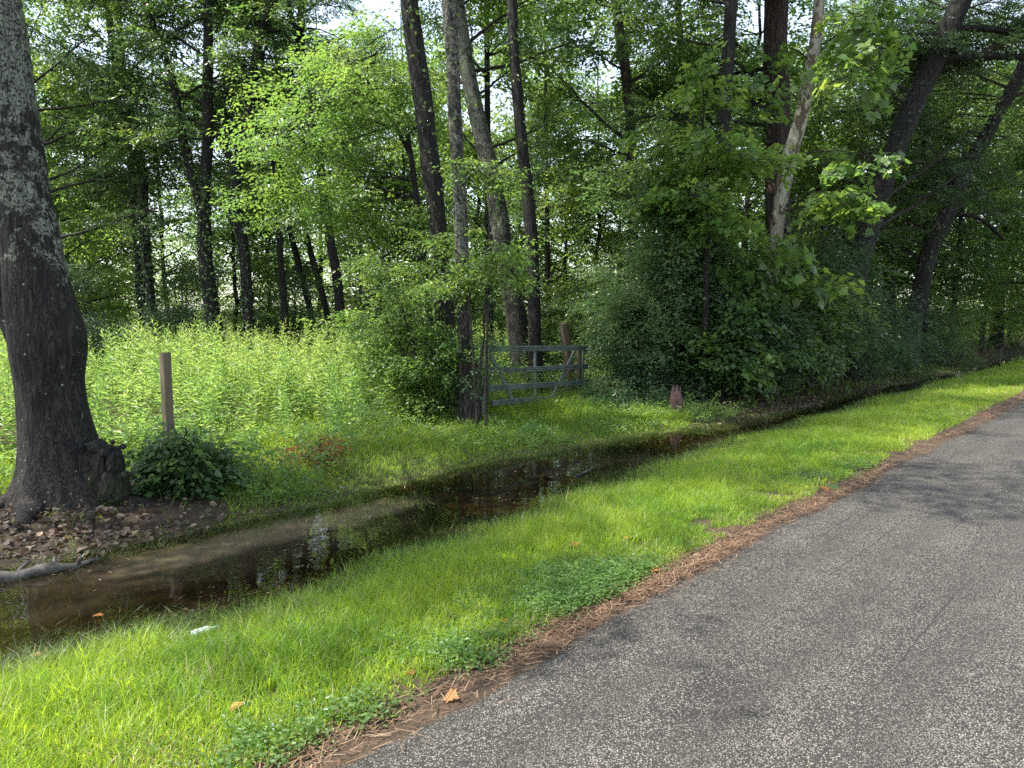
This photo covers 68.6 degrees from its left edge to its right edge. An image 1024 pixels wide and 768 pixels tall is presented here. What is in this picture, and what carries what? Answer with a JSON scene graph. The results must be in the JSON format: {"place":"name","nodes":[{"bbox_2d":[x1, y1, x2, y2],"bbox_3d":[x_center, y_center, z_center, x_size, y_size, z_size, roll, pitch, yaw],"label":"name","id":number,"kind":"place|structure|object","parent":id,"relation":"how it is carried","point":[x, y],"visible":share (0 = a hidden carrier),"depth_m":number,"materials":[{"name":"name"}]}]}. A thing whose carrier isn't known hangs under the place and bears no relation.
{"place":"outdoors","nodes":[
{"label":"outdoors","id":0,"kind":"place"},
{"bbox_2d":[0,390,914,682],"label":"wet grass","id":1,"kind":"structure","parent":0,"point":[196,622],"depth_m":6.13,"materials":[{"name":"green plant"}]},
{"bbox_2d":[0,555,99,582],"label":"fallen log","id":2,"kind":"object","parent":1,"relation":"on","point":[40,569],"visible":0.91,"depth_m":5.39,"materials":[{"name":"grey wood"}]},
{"bbox_2d":[191,625,216,637],"bbox_3d":[-1.738,1.398,4.233,0.144,0.060,0.056,-4,7,-36],"label":"plastic bottle","id":3,"kind":"object","parent":1,"relation":"on","point":[202,630],"visible":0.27,"depth_m":4.21,"materials":[{"name":"white plastic"}]},
{"bbox_2d":[0,356,1023,767],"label":"grass","id":4,"kind":"structure","parent":0,"point":[84,688],"depth_m":4.05,"materials":[{"name":"green plant"}]},
{"bbox_2d":[0,356,1023,665],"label":"water","id":5,"kind":"structure","parent":0,"point":[232,566],"depth_m":6.11,"materials":[{"name":"brown liquid"}]},
{"bbox_2d":[19,405,840,616],"bbox_3d":[0.756,1.027,8.936,2.220,0.012,17.117,5,8,42],"label":"floating debris","id":6,"kind":"object","parent":5,"relation":"on","point":[342,510],"visible":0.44,"depth_m":6.48,"materials":[{"name":"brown wood"}]},
{"bbox_2d":[0,312,1023,767],"bbox_3d":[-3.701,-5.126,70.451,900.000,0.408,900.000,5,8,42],"label":"ground","id":7,"kind":"structure","parent":0,"point":[400,724],"depth_m":6.29,"materials":[{"name":"soil"}]},
{"bbox_2d":[31,41,100,275],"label":"forest tree","id":8,"kind":"object","parent":7,"relation":"on","point":[56,204],"visible":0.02,"depth_m":29.21,"materials":[{"name":"green plant"}]},
{"bbox_2d":[0,0,164,539],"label":"tree","id":9,"kind":"object","parent":7,"relation":"on","point":[66,456],"visible":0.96,"depth_m":6.66,"materials":[{"name":"brown plant"}]},
{"bbox_2d":[46,100,135,324],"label":"forest tree","id":10,"kind":"object","parent":7,"relation":"on","point":[72,256],"visible":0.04,"depth_m":29.99,"materials":[{"name":"green plant"}]},
{"bbox_2d":[35,77,157,319],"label":"forest tree","id":11,"kind":"object","parent":7,"relation":"on","point":[114,208],"visible":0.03,"depth_m":31.95,"materials":[{"name":"green plant"}]},
{"bbox_2d":[22,0,184,328],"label":"forest tree","id":12,"kind":"object","parent":7,"relation":"on","point":[100,305],"visible":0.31,"depth_m":23.97,"materials":[{"name":"green plant"}]},
{"bbox_2d":[67,262,139,381],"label":"holly bush","id":13,"kind":"object","parent":7,"relation":"on","point":[90,325],"visible":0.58,"depth_m":17.44,"materials":[{"name":"green plant"}]},
{"bbox_2d":[52,134,169,330],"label":"forest tree","id":14,"kind":"object","parent":7,"relation":"on","point":[118,244],"visible":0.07,"depth_m":33.60,"materials":[{"name":"green plant"}]},
{"bbox_2d":[21,0,211,246],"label":"forest tree","id":15,"kind":"object","parent":7,"relation":"on","point":[47,144],"visible":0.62,"depth_m":19.09,"materials":[{"name":"green plant"}]},
{"bbox_2d":[21,0,231,365],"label":"vine covered tree","id":16,"kind":"object","parent":7,"relation":"on","point":[145,253],"visible":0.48,"depth_m":20.93,"materials":[{"name":"green plant"}]},
{"bbox_2d":[28,0,232,353],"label":"vine covered tree","id":17,"kind":"object","parent":7,"relation":"on","point":[137,257],"visible":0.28,"depth_m":22.94,"materials":[{"name":"green plant"}]},
{"bbox_2d":[93,249,221,362],"bbox_3d":[-9.964,-1.915,20.500,4.171,3.576,2.865,0,6,0],"label":"shrub","id":18,"kind":"object","parent":7,"relation":"on","point":[181,314],"visible":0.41,"depth_m":20.55,"materials":[{"name":"green plant"}]},
{"bbox_2d":[36,0,291,362],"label":"forked tree","id":19,"kind":"object","parent":7,"relation":"on","point":[150,17],"visible":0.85,"depth_m":18.97,"materials":[{"name":"green plant"}]},
{"bbox_2d":[159,352,173,438],"bbox_3d":[-3.889,0.357,8.476,0.092,1.435,0.092,4,7,35],"label":"fence post","id":20,"kind":"object","parent":7,"relation":"on","point":[166,388],"visible":0.7,"depth_m":8.42,"materials":[{"name":"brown wood"}]},
{"bbox_2d":[72,65,261,340],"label":"forest tree","id":21,"kind":"object","parent":7,"relation":"on","point":[187,264],"visible":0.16,"depth_m":32.05,"materials":[{"name":"green plant"}]},
{"bbox_2d":[124,417,257,503],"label":"shrub","id":22,"kind":"object","parent":7,"relation":"on","point":[183,466],"visible":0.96,"depth_m":7.21,"materials":[{"name":"green plant"}]},
{"bbox_2d":[130,40,317,343],"bbox_3d":[-11.406,-7.666,31.332,7.370,13.484,7.638,0,6,-3],"label":"forest tree","id":23,"kind":"object","parent":7,"relation":"on","point":[178,200],"visible":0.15,"depth_m":30.58,"materials":[{"name":"green plant"}]},
{"bbox_2d":[93,0,404,379],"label":"forked tree","id":24,"kind":"object","parent":7,"relation":"on","point":[246,281],"visible":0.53,"depth_m":19.06,"materials":[{"name":"green plant"}]},
{"bbox_2d":[0,306,541,461],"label":"tall weeds","id":25,"kind":"object","parent":7,"relation":"on","point":[224,367],"visible":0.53,"depth_m":12.31,"materials":[{"name":"green plant"}]},
{"bbox_2d":[165,0,379,359],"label":"forest tree","id":26,"kind":"object","parent":7,"relation":"on","point":[312,259],"visible":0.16,"depth_m":22.76,"materials":[{"name":"green plant"}]},
{"bbox_2d":[212,114,334,346],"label":"forest tree","id":27,"kind":"object","parent":7,"relation":"on","point":[261,293],"visible":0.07,"depth_m":32.34,"materials":[{"name":"green plant"}]},
{"bbox_2d":[156,0,393,375],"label":"forest tree","id":28,"kind":"object","parent":7,"relation":"on","point":[280,6],"visible":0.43,"depth_m":18.89,"materials":[{"name":"green plant"}]},
{"bbox_2d":[167,1,383,350],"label":"forest tree","id":29,"kind":"object","parent":7,"relation":"on","point":[297,259],"visible":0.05,"depth_m":24.56,"materials":[{"name":"green plant"}]},
{"bbox_2d":[182,0,401,364],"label":"forest tree","id":30,"kind":"object","parent":7,"relation":"on","point":[336,275],"visible":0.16,"depth_m":20.75,"materials":[{"name":"green plant"}]},
{"bbox_2d":[236,261,357,365],"bbox_3d":[-6.135,-1.930,21.692,3.690,3.321,2.840,0,6,0],"label":"shrub","id":31,"kind":"object","parent":7,"relation":"on","point":[274,327],"visible":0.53,"depth_m":21.53,"materials":[{"name":"green plant"}]},
{"bbox_2d":[195,9,401,339],"bbox_3d":[-8.731,-8.687,32.533,9.578,15.218,7.578,-1,6,-11],"label":"forest tree","id":32,"kind":"object","parent":7,"relation":"on","point":[270,259],"visible":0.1,"depth_m":31.22,"materials":[{"name":"green plant"}]},
{"bbox_2d":[266,427,353,473],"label":"dead shrub","id":33,"kind":"object","parent":7,"relation":"on","point":[319,448],"visible":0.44,"depth_m":8.77,"materials":[{"name":"brown plant"}]},
{"bbox_2d":[203,1,482,400],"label":"maple tree","id":34,"kind":"object","parent":7,"relation":"on","point":[389,100],"visible":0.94,"depth_m":13.35,"materials":[{"name":"green plant"}]},
{"bbox_2d":[265,99,426,344],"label":"forest tree","id":35,"kind":"object","parent":7,"relation":"on","point":[342,253],"visible":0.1,"depth_m":27.75,"materials":[{"name":"green plant"}]},
{"bbox_2d":[302,108,447,332],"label":"forest tree","id":36,"kind":"object","parent":7,"relation":"on","point":[348,281],"visible":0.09,"depth_m":29.96,"materials":[{"name":"green plant"}]},
{"bbox_2d":[0,359,800,505],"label":"undergrowth","id":37,"kind":"object","parent":7,"relation":"on","point":[396,422],"visible":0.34,"depth_m":10.07,"materials":[{"name":"green plant"}]},
{"bbox_2d":[298,13,518,341],"bbox_3d":[-3.487,-6.633,26.250,7.744,12.304,6.128,0,6,0],"label":"forest tree","id":38,"kind":"object","parent":7,"relation":"on","point":[384,163],"visible":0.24,"depth_m":25.77,"materials":[{"name":"green plant"}]},
{"bbox_2d":[296,221,528,420],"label":"sapling","id":39,"kind":"object","parent":7,"relation":"on","point":[411,335],"visible":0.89,"depth_m":11.94,"materials":[{"name":"green plant"}]},
{"bbox_2d":[395,0,458,416],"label":"forest tree","id":40,"kind":"object","parent":7,"relation":"on","point":[420,83],"visible":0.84,"depth_m":12.25,"materials":[{"name":"brown plant"}]},
{"bbox_2d":[373,96,482,324],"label":"forest tree","id":41,"kind":"object","parent":7,"relation":"on","point":[423,212],"depth_m":31.42,"materials":[{"name":"green plant"}]},
{"bbox_2d":[441,688,459,702],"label":"dead leaf","id":42,"kind":"object","parent":7,"relation":"on","point":[450,696],"visible":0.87,"depth_m":3.15,"materials":[{"name":"plant"}]},
{"bbox_2d":[0,378,911,570],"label":"leaf litter","id":43,"kind":"object","parent":7,"relation":"on","point":[87,539],"visible":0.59,"depth_m":6.49,"materials":[{"name":"brown plant"}]},
{"bbox_2d":[437,0,477,425],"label":"forest tree","id":44,"kind":"object","parent":7,"relation":"on","point":[453,64],"visible":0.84,"depth_m":11.43,"materials":[{"name":"grey plant"}]},
{"bbox_2d":[412,334,526,426],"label":"shrub","id":45,"kind":"object","parent":7,"relation":"on","point":[490,353],"visible":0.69,"depth_m":11.64,"materials":[{"name":"green plant"}]},
{"bbox_2d":[379,6,562,336],"bbox_3d":[-1.124,-7.759,28.457,6.949,14.194,8.154,-5,7,-41],"label":"forest tree","id":46,"kind":"object","parent":7,"relation":"on","point":[509,151],"visible":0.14,"depth_m":27.40,"materials":[{"name":"green plant"}]},
{"bbox_2d":[313,0,629,383],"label":"forest tree","id":47,"kind":"object","parent":7,"relation":"on","point":[517,323],"visible":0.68,"depth_m":17.13,"materials":[{"name":"brown plant"}]},
{"bbox_2d":[370,0,585,345],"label":"vine covered tree","id":48,"kind":"object","parent":7,"relation":"on","point":[528,36],"visible":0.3,"depth_m":20.98,"materials":[{"name":"green plant"}]},
{"bbox_2d":[475,360,481,418],"bbox_3d":[-0.556,0.128,12.524,0.118,1.125,0.118,-5,8,-44],"label":"fence post","id":49,"kind":"object","parent":7,"relation":"on","point":[480,383],"visible":0.17,"depth_m":12.47,"materials":[{"name":"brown wood"}]},
{"bbox_2d":[482,346,587,418],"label":"farm gate","id":50,"kind":"structure","parent":49,"relation":"attached to","point":[534,369],"depth_m":13.79,"materials":[{"name":"grey metal"}]},
{"bbox_2d":[0,358,981,567],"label":"bank grass","id":51,"kind":"structure","parent":7,"relation":"on","point":[547,405],"depth_m":10.51,"materials":[{"name":"green plant"}]},
{"bbox_2d":[432,153,551,431],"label":"sapling","id":52,"kind":"object","parent":7,"relation":"on","point":[486,260],"visible":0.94,"depth_m":11.25,"materials":[{"name":"green plant"}]},
{"bbox_2d":[0,266,1023,397],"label":"forest undergrowth","id":53,"kind":"object","parent":7,"relation":"on","point":[546,374],"visible":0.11,"depth_m":23.18,"materials":[{"name":"green plant"}]},
{"bbox_2d":[0,159,1023,346],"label":"distant woods","id":54,"kind":"object","parent":7,"relation":"on","point":[228,288],"visible":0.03,"depth_m":41.53,"materials":[{"name":"green plant"}]},
{"bbox_2d":[450,93,582,327],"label":"forest tree","id":55,"kind":"object","parent":7,"relation":"on","point":[542,267],"visible":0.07,"depth_m":30.60,"materials":[{"name":"green plant"}]},
{"bbox_2d":[151,453,883,767],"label":"clover","id":56,"kind":"object","parent":7,"relation":"on","point":[594,576],"visible":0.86,"depth_m":3.73,"materials":[{"name":"green plant"}]},
{"bbox_2d":[504,0,544,392],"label":"forest tree","id":57,"kind":"object","parent":7,"relation":"on","point":[530,229],"visible":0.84,"depth_m":16.05,"materials":[{"name":"brown plant"}]},
{"bbox_2d":[454,259,619,370],"bbox_3d":[0.667,-1.866,23.805,6.403,4.040,3.156,3,6,29],"label":"shrub","id":58,"kind":"object","parent":7,"relation":"on","point":[566,292],"visible":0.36,"depth_m":23.17,"materials":[{"name":"green plant"}]},
{"bbox_2d":[445,0,644,360],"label":"forest tree","id":59,"kind":"object","parent":7,"relation":"on","point":[518,211],"visible":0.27,"depth_m":25.32,"materials":[{"name":"green plant"}]},
{"bbox_2d":[480,62,653,327],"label":"forest tree","id":60,"kind":"object","parent":7,"relation":"on","point":[586,129],"visible":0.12,"depth_m":28.99,"materials":[{"name":"green plant"}]},
{"bbox_2d":[559,322,575,392],"bbox_3d":[1.229,-0.503,16.229,0.423,1.690,0.183,0,6,0],"label":"fence post","id":61,"kind":"object","parent":7,"relation":"on","point":[565,334],"visible":0.48,"depth_m":16.15,"materials":[{"name":"brown wood"}]},
{"bbox_2d":[576,351,581,390],"bbox_3d":[1.434,-0.202,15.756,0.130,1.151,0.130,-1,6,-11],"label":"fence post","id":62,"kind":"object","parent":7,"relation":"on","point":[579,353],"visible":0.18,"depth_m":15.69,"materials":[{"name":"brown wood"}]},
{"bbox_2d":[522,49,667,356],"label":"forest tree","id":63,"kind":"object","parent":7,"relation":"on","point":[576,236],"visible":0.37,"depth_m":25.04,"materials":[{"name":"green plant"}]},
{"bbox_2d":[545,105,672,340],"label":"forest tree","id":64,"kind":"object","parent":7,"relation":"on","point":[653,142],"visible":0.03,"depth_m":32.39,"materials":[{"name":"green plant"}]},
{"bbox_2d":[217,389,1023,767],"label":"pine needles","id":65,"kind":"object","parent":7,"relation":"on","point":[613,603],"visible":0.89,"depth_m":4.06,"materials":[{"name":"brown plant"}]},
{"bbox_2d":[507,0,768,353],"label":"forest tree","id":66,"kind":"object","parent":7,"relation":"on","point":[628,83],"visible":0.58,"depth_m":17.93,"materials":[{"name":"green plant"}]},
{"bbox_2d":[568,380,707,408],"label":"shrub","id":67,"kind":"object","parent":7,"relation":"on","point":[646,394],"visible":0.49,"depth_m":14.30,"materials":[{"name":"green plant"}]},
{"bbox_2d":[548,201,741,400],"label":"sapling","id":68,"kind":"object","parent":7,"relation":"on","point":[646,357],"visible":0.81,"depth_m":14.85,"materials":[{"name":"green plant"}]},
{"bbox_2d":[577,255,733,397],"bbox_3d":[2.916,-1.005,15.611,3.220,3.536,2.927,0,6,0],"label":"shrub","id":69,"kind":"object","parent":7,"relation":"on","point":[607,346],"visible":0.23,"depth_m":15.37,"materials":[{"name":"green plant"}]},
{"bbox_2d":[582,28,761,296],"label":"forest tree","id":70,"kind":"object","parent":7,"relation":"on","point":[645,131],"visible":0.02,"depth_m":25.97,"materials":[{"name":"green plant"}]},
{"bbox_2d":[582,0,764,382],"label":"forest tree","id":71,"kind":"object","parent":7,"relation":"on","point":[729,33],"visible":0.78,"depth_m":15.80,"materials":[{"name":"green plant"}]},
{"bbox_2d":[669,385,682,412],"bbox_3d":[2.934,0.295,13.418,0.260,0.564,0.219,0,6,0],"label":"broken stump","id":72,"kind":"object","parent":7,"relation":"on","point":[675,399],"visible":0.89,"depth_m":13.34,"materials":[{"name":"brown wood"}]},
{"bbox_2d":[530,0,842,258],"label":"forest tree","id":73,"kind":"object","parent":7,"relation":"on","point":[703,6],"visible":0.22,"depth_m":19.73,"materials":[{"name":"green plant"}]},
{"bbox_2d":[570,137,805,386],"bbox_3d":[3.609,-2.322,15.712,4.870,5.299,3.410,0,6,0],"label":"sapling","id":74,"kind":"object","parent":7,"relation":"on","point":[698,254],"visible":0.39,"depth_m":15.06,"materials":[{"name":"green plant"}]},
{"bbox_2d":[613,65,764,299],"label":"forest tree","id":75,"kind":"object","parent":7,"relation":"on","point":[730,203],"depth_m":29.95,"materials":[{"name":"green plant"}]},
{"bbox_2d":[615,41,819,402],"bbox_3d":[3.797,-2.808,14.451,3.591,6.615,3.549,0,6,0],"label":"maple tree","id":76,"kind":"object","parent":7,"relation":"on","point":[744,169],"visible":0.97,"depth_m":14.05,"materials":[{"name":"green plant"}]},
{"bbox_2d":[652,278,813,401],"bbox_3d":[4.459,-0.685,15.466,3.309,2.945,2.696,0,6,0],"label":"shrub","id":77,"kind":"object","parent":7,"relation":"on","point":[686,373],"visible":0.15,"depth_m":14.89,"materials":[{"name":"green plant"}]},
{"bbox_2d":[586,0,880,385],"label":"forest tree","id":78,"kind":"object","parent":7,"relation":"on","point":[775,26],"visible":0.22,"depth_m":17.55,"materials":[{"name":"green plant"}]},
{"bbox_2d":[657,252,829,408],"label":"sapling","id":79,"kind":"object","parent":7,"relation":"on","point":[738,354],"visible":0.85,"depth_m":14.49,"materials":[{"name":"green plant"}]},
{"bbox_2d":[602,0,908,295],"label":"forest tree","id":80,"kind":"object","parent":7,"relation":"on","point":[749,202],"visible":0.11,"depth_m":23.30,"materials":[{"name":"green plant"}]},
{"bbox_2d":[733,29,854,260],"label":"forest tree","id":81,"kind":"object","parent":7,"relation":"on","point":[761,131],"depth_m":29.26,"materials":[{"name":"green plant"}]},
{"bbox_2d":[726,208,877,392],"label":"sapling","id":82,"kind":"object","parent":7,"relation":"on","point":[836,304],"visible":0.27,"depth_m":15.79,"materials":[{"name":"green plant"}]},
{"bbox_2d":[709,0,926,394],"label":"sycamore tree","id":83,"kind":"object","parent":7,"relation":"on","point":[811,75],"visible":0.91,"depth_m":15.23,"materials":[{"name":"green plant"}]},
{"bbox_2d":[737,45,910,329],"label":"forest tree","id":84,"kind":"object","parent":7,"relation":"on","point":[819,144],"visible":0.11,"depth_m":25.09,"materials":[{"name":"green plant"}]},
{"bbox_2d":[709,212,950,404],"bbox_3d":[6.976,-1.745,17.222,7.235,4.503,4.576,-3,6,-24],"label":"shrub","id":85,"kind":"object","parent":7,"relation":"on","point":[834,252],"visible":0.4,"depth_m":16.62,"materials":[{"name":"green plant"}]},
{"bbox_2d":[760,70,974,330],"bbox_3d":[13.629,-7.953,30.056,7.087,14.231,8.957,-3,6,-26],"label":"forest tree","id":86,"kind":"object","parent":7,"relation":"on","point":[903,282],"visible":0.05,"depth_m":29.37,"materials":[{"name":"green plant"}]},
{"bbox_2d":[801,276,950,383],"bbox_3d":[9.442,-1.265,20.494,6.676,3.373,3.233,-3,6,-29],"label":"shrub","id":87,"kind":"object","parent":7,"relation":"on","point":[923,359],"visible":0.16,"depth_m":20.34,"materials":[{"name":"green plant"}]},
{"bbox_2d":[743,0,1023,379],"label":"leaning tree","id":88,"kind":"object","parent":7,"relation":"on","point":[947,47],"visible":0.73,"depth_m":19.67,"materials":[{"name":"green plant"}]},
{"bbox_2d":[805,36,986,338],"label":"forest tree","id":89,"kind":"object","parent":7,"relation":"on","point":[855,95],"visible":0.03,"depth_m":27.50,"materials":[{"name":"green plant"}]},
{"bbox_2d":[835,115,968,323],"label":"forest tree","id":90,"kind":"object","parent":7,"relation":"on","point":[911,249],"depth_m":36.38,"materials":[{"name":"green plant"}]},
{"bbox_2d":[793,0,1016,348],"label":"forest tree","id":91,"kind":"object","parent":7,"relation":"on","point":[967,119],"visible":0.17,"depth_m":24.07,"materials":[{"name":"green plant"}]},
{"bbox_2d":[792,0,1023,368],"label":"leaning tree","id":92,"kind":"object","parent":7,"relation":"on","point":[929,247],"visible":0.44,"depth_m":23.17,"materials":[{"name":"green plant"}]},
{"bbox_2d":[838,15,1010,365],"bbox_3d":[13.091,-5.784,24.257,4.486,10.657,5.437,0,6,0],"label":"forest tree","id":93,"kind":"object","parent":7,"relation":"on","point":[941,179],"visible":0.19,"depth_m":23.43,"materials":[{"name":"green plant"}]},
{"bbox_2d":[835,6,1023,357],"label":"forest tree","id":94,"kind":"object","parent":7,"relation":"on","point":[960,250],"visible":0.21,"depth_m":27.47,"materials":[{"name":"green plant"}]},
{"bbox_2d":[855,91,1014,334],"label":"forest tree","id":95,"kind":"object","parent":7,"relation":"on","point":[963,296],"visible":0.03,"depth_m":30.06,"materials":[{"name":"green plant"}]},
{"bbox_2d":[893,268,1010,367],"bbox_3d":[15.136,-2.107,25.639,4.921,3.866,3.224,-2,6,-23],"label":"shrub","id":96,"kind":"object","parent":7,"relation":"on","point":[951,340],"visible":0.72,"depth_m":25.38,"materials":[{"name":"green plant"}]},
{"bbox_2d":[898,48,1023,349],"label":"forest tree","id":97,"kind":"object","parent":7,"relation":"on","point":[1014,261],"visible":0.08,"depth_m":31.77,"materials":[{"name":"green plant"}]},
{"bbox_2d":[931,49,1023,331],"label":"forest tree","id":98,"kind":"object","parent":7,"relation":"on","point":[1019,219],"visible":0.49,"depth_m":27.29,"materials":[{"name":"green plant"}]},
{"bbox_2d":[936,50,1022,348],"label":"forest tree","id":99,"kind":"object","parent":7,"relation":"on","point":[999,334],"visible":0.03,"depth_m":35.64,"materials":[{"name":"green plant"}]},
{"bbox_2d":[935,328,1023,363],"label":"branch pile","id":100,"kind":"object","parent":7,"relation":"on","point":[986,355],"visible":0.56,"depth_m":27.21,"materials":[{"name":"brown wood"}]},
{"bbox_2d":[943,124,1023,343],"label":"forest tree","id":101,"kind":"object","parent":7,"relation":"on","point":[992,279],"visible":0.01,"depth_m":39.82,"materials":[{"name":"green plant"}]},
{"bbox_2d":[959,111,1023,337],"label":"forest tree","id":102,"kind":"object","parent":7,"relation":"on","point":[1017,288],"visible":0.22,"depth_m":32.53,"materials":[{"name":"green plant"}]},
{"bbox_2d":[967,285,1023,347],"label":"shrub","id":103,"kind":"object","parent":7,"relation":"on","point":[1016,336],"visible":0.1,"depth_m":37.46,"materials":[{"name":"green plant"}]},
{"bbox_2d":[25,0,1023,312],"label":"sky","id":104,"kind":"structure","parent":0,"point":[374,5],"materials":[{"name":"white"}]},
{"bbox_2d":[343,401,1023,767],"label":"road","id":105,"kind":"structure","parent":0,"point":[879,623],"depth_m":3.47,"materials":[{"name":"grey asphalt"}]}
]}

